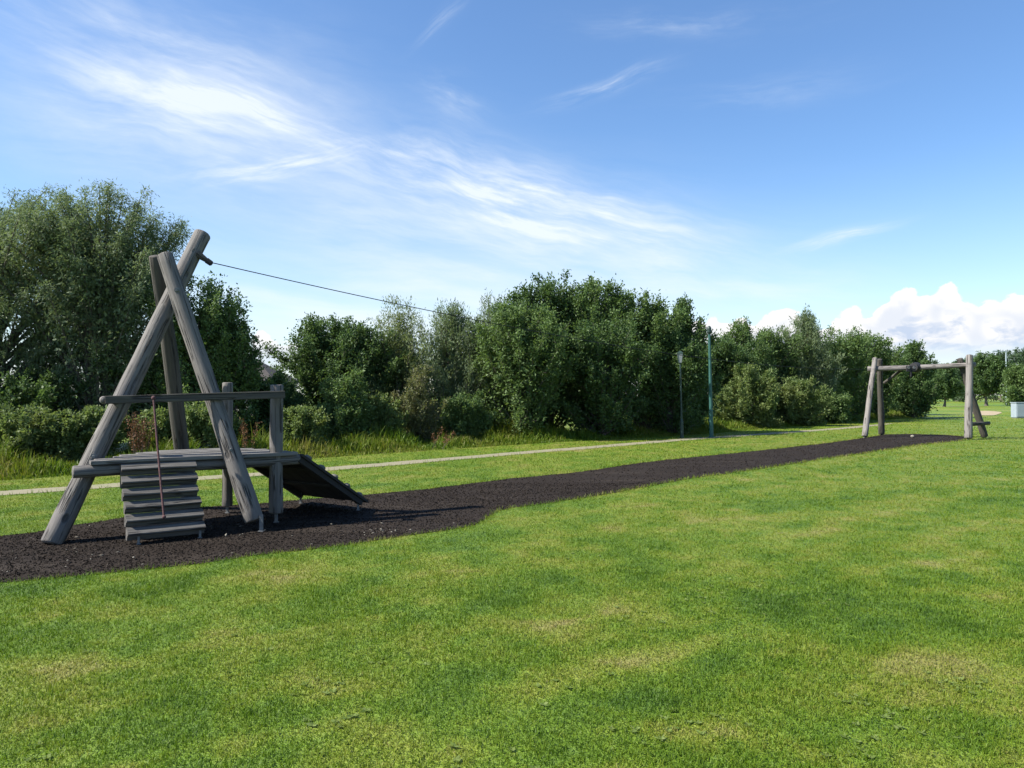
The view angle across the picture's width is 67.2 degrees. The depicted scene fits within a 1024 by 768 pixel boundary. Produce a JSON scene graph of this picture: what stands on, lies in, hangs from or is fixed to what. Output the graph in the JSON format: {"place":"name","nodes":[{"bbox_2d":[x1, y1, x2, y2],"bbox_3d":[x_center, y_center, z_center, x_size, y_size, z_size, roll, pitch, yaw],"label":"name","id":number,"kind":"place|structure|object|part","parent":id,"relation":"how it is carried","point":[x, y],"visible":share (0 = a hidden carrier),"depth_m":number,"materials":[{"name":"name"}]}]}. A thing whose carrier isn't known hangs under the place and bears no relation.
{"place":"outdoors","nodes":[
{"label":"outdoors","id":0,"kind":"place"},
{"bbox_2d":[0,423,892,494],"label":"path","id":1,"kind":"structure","parent":0,"point":[26,491],"depth_m":19.04,"materials":[{"name":"grey concrete"}]},
{"bbox_2d":[707,326,714,437],"bbox_3d":[7.486,-0.087,28.958,0.273,4.205,0.255,-1,-1,34],"label":"green pole","id":2,"kind":"object","parent":1,"relation":"on","point":[710,390],"visible":1,"depth_m":28.91,"materials":[{"name":"green metal"}]},
{"bbox_2d":[0,408,929,480],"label":"tall grass","id":3,"kind":"structure","parent":0,"point":[13,465],"depth_m":22.82,"materials":[{"name":"green plant"}]},
{"bbox_2d":[0,396,1023,767],"bbox_3d":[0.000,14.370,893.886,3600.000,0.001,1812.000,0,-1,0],"label":"lawn","id":4,"kind":"structure","parent":0,"point":[952,408],"depth_m":5.37,"materials":[{"name":"green plant"}]},
{"bbox_2d":[0,402,62,459],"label":"bramble bush","id":5,"kind":"object","parent":4,"relation":"on","point":[17,427],"visible":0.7,"depth_m":16.84,"materials":[{"name":"green plant"}]},
{"bbox_2d":[0,364,100,452],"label":"bush","id":6,"kind":"object","parent":4,"relation":"on","point":[32,393],"visible":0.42,"depth_m":20.33,"materials":[{"name":"green plant"}]},
{"bbox_2d":[27,406,99,462],"bbox_3d":[-10.299,1.214,17.594,1.770,1.417,1.516,0,-1,0],"label":"bramble bush","id":7,"kind":"object","parent":4,"relation":"on","point":[64,439],"visible":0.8,"depth_m":17.26,"materials":[{"name":"green plant"}]},
{"bbox_2d":[0,183,135,405],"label":"willow tree","id":8,"kind":"object","parent":4,"relation":"on","point":[6,346],"visible":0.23,"depth_m":21.46,"materials":[{"name":"green plant"}]},
{"bbox_2d":[0,177,193,442],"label":"willow tree","id":9,"kind":"object","parent":4,"relation":"on","point":[116,289],"visible":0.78,"depth_m":21.50,"materials":[{"name":"green plant"}]},
{"bbox_2d":[73,405,132,457],"bbox_3d":[-9.764,1.180,18.149,1.607,1.484,1.366,0,-1,0],"label":"bramble bush","id":10,"kind":"object","parent":4,"relation":"on","point":[90,414],"visible":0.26,"depth_m":18.00,"materials":[{"name":"green plant"}]},
{"bbox_2d":[124,411,153,453],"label":"dock plant","id":11,"kind":"object","parent":4,"relation":"on","point":[134,432],"visible":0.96,"depth_m":16.89,"materials":[{"name":"brown plant"}]},
{"bbox_2d":[134,404,172,449],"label":"bramble bush","id":12,"kind":"object","parent":4,"relation":"on","point":[163,424],"visible":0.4,"depth_m":18.73,"materials":[{"name":"green plant"}]},
{"bbox_2d":[80,334,242,446],"bbox_3d":[-10.354,0.212,22.985,4.758,3.584,3.913,0,-1,0],"label":"tree","id":13,"kind":"object","parent":4,"relation":"on","point":[114,371],"visible":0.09,"depth_m":21.82,"materials":[{"name":"green plant"}]},
{"bbox_2d":[135,270,258,448],"bbox_3d":[-9.311,-0.654,22.588,3.317,5.296,3.588,0,-1,-25],"label":"tree","id":14,"kind":"object","parent":4,"relation":"on","point":[211,304],"visible":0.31,"depth_m":21.91,"materials":[{"name":"green plant"}]},
{"bbox_2d":[167,401,243,448],"bbox_3d":[-7.623,1.126,19.197,1.494,1.602,1.545,0,-1,25],"label":"bramble bush","id":15,"kind":"object","parent":4,"relation":"on","point":[200,428],"visible":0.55,"depth_m":18.79,"materials":[{"name":"green plant"}]},
{"bbox_2d":[193,310,267,444],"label":"tree","id":16,"kind":"object","parent":4,"relation":"on","point":[226,366],"visible":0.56,"depth_m":22.06,"materials":[{"name":"green plant"}]},
{"bbox_2d":[238,417,259,447],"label":"dock plant","id":17,"kind":"object","parent":4,"relation":"on","point":[243,440],"visible":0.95,"depth_m":18.35,"materials":[{"name":"brown plant"}]},
{"bbox_2d":[235,361,300,414],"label":"house","id":18,"kind":"structure","parent":4,"relation":"on","point":[267,371],"depth_m":60.49,"materials":[{"name":"grey tile"}]},
{"bbox_2d":[233,369,311,441],"bbox_3d":[-7.479,0.752,23.637,2.723,2.503,3.230,0,-1,0],"label":"hedge shrub","id":19,"kind":"object","parent":4,"relation":"on","point":[263,419],"visible":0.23,"depth_m":23.30,"materials":[{"name":"green plant"}]},
{"bbox_2d":[268,404,331,447],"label":"bramble bush","id":20,"kind":"object","parent":4,"relation":"on","point":[300,422],"visible":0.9,"depth_m":20.90,"materials":[{"name":"green plant"}]},
{"bbox_2d":[261,311,403,431],"bbox_3d":[-6.278,-0.224,27.150,4.510,4.578,4.601,0,-1,24],"label":"hawthorn tree","id":21,"kind":"object","parent":4,"relation":"on","point":[316,358],"visible":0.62,"depth_m":26.31,"materials":[{"name":"green plant"}]},
{"bbox_2d":[315,365,375,440],"bbox_3d":[-5.079,0.716,23.339,2.036,2.569,2.229,0,-1,-15],"label":"hedge shrub","id":22,"kind":"object","parent":4,"relation":"on","point":[346,407],"visible":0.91,"depth_m":22.99,"materials":[{"name":"green plant"}]},
{"bbox_2d":[330,339,419,404],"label":"tree","id":23,"kind":"object","parent":4,"relation":"on","point":[390,371],"visible":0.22,"depth_m":26.95,"materials":[{"name":"green plant"}]},
{"bbox_2d":[362,390,409,436],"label":"hedge shrub","id":24,"kind":"object","parent":4,"relation":"on","point":[385,412],"visible":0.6,"depth_m":23.89,"materials":[{"name":"green plant"}]},
{"bbox_2d":[364,294,454,431],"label":"willow sapling","id":25,"kind":"object","parent":4,"relation":"on","point":[404,339],"visible":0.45,"depth_m":27.31,"materials":[{"name":"green plant"}]},
{"bbox_2d":[390,362,450,442],"bbox_3d":[-3.012,0.650,25.079,2.116,2.751,2.087,0,-1,0],"label":"hedge shrub","id":26,"kind":"object","parent":4,"relation":"on","point":[415,404],"visible":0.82,"depth_m":24.67,"materials":[{"name":"green plant"}]},
{"bbox_2d":[389,297,494,429],"bbox_3d":[-2.796,-0.565,28.706,4.958,5.471,4.432,0,-1,0],"label":"willow sapling","id":27,"kind":"object","parent":4,"relation":"on","point":[451,330],"visible":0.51,"depth_m":28.33,"materials":[{"name":"green plant"}]},
{"bbox_2d":[431,426,455,448],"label":"dock plant","id":28,"kind":"object","parent":4,"relation":"on","point":[447,439],"visible":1,"depth_m":22.30,"materials":[{"name":"brown plant"}]},
{"bbox_2d":[437,388,496,438],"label":"hedge shrub","id":29,"kind":"object","parent":4,"relation":"on","point":[460,414],"visible":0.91,"depth_m":25.46,"materials":[{"name":"green plant"}]},
{"bbox_2d":[0,434,965,582],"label":"rubber surface","id":30,"kind":"object","parent":4,"relation":"on","point":[640,473],"visible":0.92,"depth_m":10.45,"materials":[{"name":"black rubber"}]},
{"bbox_2d":[41,229,367,544],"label":"zip line platform","id":31,"kind":"structure","parent":30,"relation":"on","point":[296,474],"depth_m":9.16,"materials":[{"name":"wood"}]},
{"bbox_2d":[151,396,165,518],"bbox_3d":[-3.940,0.800,8.580,0.050,1.338,0.575,1,-1,-37],"label":"climbing rope","id":32,"kind":"object","parent":31,"relation":"hanging from","point":[153,398],"visible":1,"depth_m":8.57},
{"bbox_2d":[213,263,906,368],"bbox_3d":[5.559,-0.981,19.409,26.755,0.946,0.013,1,-1,-45],"label":"zip line cable","id":33,"kind":"object","parent":31,"relation":"attached to","point":[489,322],"visible":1,"depth_m":13.12,"materials":[{"name":"metal"}]},
{"bbox_2d":[2,523,411,571],"bbox_3d":[-3.127,1.685,8.016,4.878,0.034,2.870,0,-1,0],"label":"debris","id":34,"kind":"object","parent":30,"relation":"on","point":[225,536],"visible":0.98,"depth_m":8.60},
{"bbox_2d":[862,354,990,439],"bbox_3d":[15.461,0.475,28.776,4.138,3.072,2.502,0,-1,31],"label":"end frame","id":35,"kind":"object","parent":30,"relation":"on","point":[971,407],"visible":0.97,"depth_m":28.59,"materials":[{"name":"wood"}]},
{"bbox_2d":[906,362,920,376],"bbox_3d":[15.031,-0.541,28.815,0.903,0.560,0.390,1,-1,-45],"label":"zip line trolley","id":36,"kind":"object","parent":35,"relation":"hanging from","point":[913,367],"visible":1,"depth_m":28.59,"materials":[{"name":"grey metal"}]},
{"bbox_2d":[441,287,537,428],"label":"willow sapling","id":37,"kind":"object","parent":4,"relation":"on","point":[488,316],"visible":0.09,"depth_m":28.93,"materials":[{"name":"green plant"}]},
{"bbox_2d":[24,539,990,767],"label":"lawn weeds","id":38,"kind":"object","parent":4,"relation":"on","point":[546,704],"visible":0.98,"depth_m":3.88,"materials":[{"name":"green plant"}]},
{"bbox_2d":[467,298,582,434],"bbox_3d":[0.519,-0.542,27.506,3.980,5.194,3.507,-1,-1,36],"label":"tree","id":39,"kind":"object","parent":4,"relation":"on","point":[524,364],"visible":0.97,"depth_m":26.99,"materials":[{"name":"green plant"}]},
{"bbox_2d":[500,269,590,428],"bbox_3d":[1.336,-1.227,31.055,3.847,6.703,3.629,0,-1,-27],"label":"tree","id":40,"kind":"object","parent":4,"relation":"on","point":[542,292],"visible":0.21,"depth_m":30.35,"materials":[{"name":"green plant"}]},
{"bbox_2d":[557,271,648,428],"bbox_3d":[3.513,-1.207,31.181,3.958,6.635,4.060,1,-1,-36],"label":"tree","id":41,"kind":"object","parent":4,"relation":"on","point":[608,300],"visible":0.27,"depth_m":30.53,"materials":[{"name":"green plant"}]},
{"bbox_2d":[547,315,662,435],"bbox_3d":[3.364,-0.336,29.243,4.751,4.855,4.667,0,-1,0],"label":"tree","id":42,"kind":"object","parent":4,"relation":"on","point":[603,378],"visible":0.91,"depth_m":28.27,"materials":[{"name":"green plant"}]},
{"bbox_2d":[612,287,689,429],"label":"tree","id":43,"kind":"object","parent":4,"relation":"on","point":[651,326],"visible":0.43,"depth_m":30.76,"materials":[{"name":"green plant"}]},
{"bbox_2d":[635,325,717,434],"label":"tree","id":44,"kind":"object","parent":4,"relation":"on","point":[693,367],"visible":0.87,"depth_m":30.33,"materials":[{"name":"green plant"}]},
{"bbox_2d":[677,351,683,437],"bbox_3d":[6.251,0.394,28.543,0.240,3.232,0.212,0,-1,7],"label":"lamp post","id":45,"kind":"object","parent":4,"relation":"on","point":[679,356],"visible":0.98,"depth_m":28.50,"materials":[{"name":"metal"}]},
{"bbox_2d":[664,292,725,430],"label":"tree","id":46,"kind":"object","parent":4,"relation":"on","point":[698,324],"visible":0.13,"depth_m":32.14,"materials":[{"name":"green plant"}]},
{"bbox_2d":[700,334,761,418],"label":"tree","id":47,"kind":"object","parent":4,"relation":"on","point":[725,347],"visible":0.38,"depth_m":38.24,"materials":[{"name":"green plant"}]},
{"bbox_2d":[713,362,783,428],"bbox_3d":[11.351,0.533,37.428,4.135,3.435,3.783,0,-1,0],"label":"hedge shrub","id":48,"kind":"object","parent":4,"relation":"on","point":[759,396],"visible":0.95,"depth_m":36.80,"materials":[{"name":"green plant"}]},
{"bbox_2d":[718,315,782,409],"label":"tree","id":49,"kind":"object","parent":4,"relation":"on","point":[742,334],"visible":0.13,"depth_m":41.71,"materials":[{"name":"green plant"}]},
{"bbox_2d":[750,324,812,407],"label":"tree","id":50,"kind":"object","parent":4,"relation":"on","point":[781,349],"visible":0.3,"depth_m":43.60,"materials":[{"name":"green plant"}]},
{"bbox_2d":[767,375,833,425],"bbox_3d":[14.824,0.888,40.328,4.732,2.894,3.421,0,-1,-22],"label":"hedge shrub","id":51,"kind":"object","parent":4,"relation":"on","point":[797,399],"visible":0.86,"depth_m":39.69,"materials":[{"name":"green plant"}]},
{"bbox_2d":[776,303,847,406],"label":"willow tree","id":52,"kind":"object","parent":4,"relation":"on","point":[805,324],"visible":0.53,"depth_m":44.03,"materials":[{"name":"green plant"}]},
{"bbox_2d":[808,383,853,423],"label":"hedge shrub","id":53,"kind":"object","parent":4,"relation":"on","point":[838,414],"visible":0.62,"depth_m":43.08,"materials":[{"name":"green plant"}]},
{"bbox_2d":[818,323,884,421],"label":"tree","id":54,"kind":"object","parent":4,"relation":"on","point":[855,362],"visible":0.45,"depth_m":46.09,"materials":[{"name":"green plant"}]},
{"bbox_2d":[838,330,910,416],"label":"tree","id":55,"kind":"object","parent":4,"relation":"on","point":[878,346],"visible":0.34,"depth_m":49.88,"materials":[{"name":"green plant"}]},
{"bbox_2d":[890,339,948,417],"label":"park tree","id":56,"kind":"object","parent":4,"relation":"on","point":[917,398],"visible":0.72,"depth_m":53.37,"materials":[{"name":"green plant"}]},
{"bbox_2d":[930,361,964,406],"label":"park tree","id":57,"kind":"object","parent":4,"relation":"on","point":[951,388],"visible":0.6,"depth_m":102.92,"materials":[{"name":"green plant"}]},
{"bbox_2d":[952,356,984,401],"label":"distant tree","id":58,"kind":"object","parent":4,"relation":"on","point":[961,396],"visible":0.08,"depth_m":167.84,"materials":[{"name":"green plant"}]},
{"bbox_2d":[961,350,1007,405],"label":"park tree","id":59,"kind":"object","parent":4,"relation":"on","point":[988,379],"visible":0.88,"depth_m":110.96,"materials":[{"name":"green plant"}]},
{"bbox_2d":[980,411,1001,414],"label":"bare earth","id":60,"kind":"structure","parent":4,"relation":"on","point":[989,412],"depth_m":69.53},
{"bbox_2d":[992,351,1006,403],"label":"street lamp","id":61,"kind":"object","parent":4,"relation":"on","point":[1005,359],"visible":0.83,"depth_m":129.99,"materials":[{"name":"grey metal"}]},
{"bbox_2d":[987,350,1022,401],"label":"distant tree","id":62,"kind":"object","parent":4,"relation":"on","point":[1009,364],"visible":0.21,"depth_m":175.68,"materials":[{"name":"green plant"}]},
{"bbox_2d":[997,362,1023,406],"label":"park tree","id":63,"kind":"object","parent":4,"relation":"on","point":[1013,382],"visible":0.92,"depth_m":71.74,"materials":[{"name":"green plant"}]},
{"bbox_2d":[1005,346,1023,364],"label":"distant tree","id":64,"kind":"object","parent":4,"relation":"on","point":[1021,353],"visible":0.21,"depth_m":186.44,"materials":[{"name":"green plant"}]},
{"bbox_2d":[1010,402,1023,417],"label":"utility cabinet","id":65,"kind":"object","parent":4,"relation":"on","point":[1017,409],"visible":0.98,"depth_m":52.88,"materials":[{"name":"grey metal"}]},
{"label":"door","id":66,"kind":"part","parent":65,"relation":"part of","materials":[{"name":"grey paint"}]},
{"bbox_2d":[0,0,1023,395],"label":"sky","id":67,"kind":"structure","parent":0,"point":[856,162],"materials":[{"name":"blue"}]}
]}

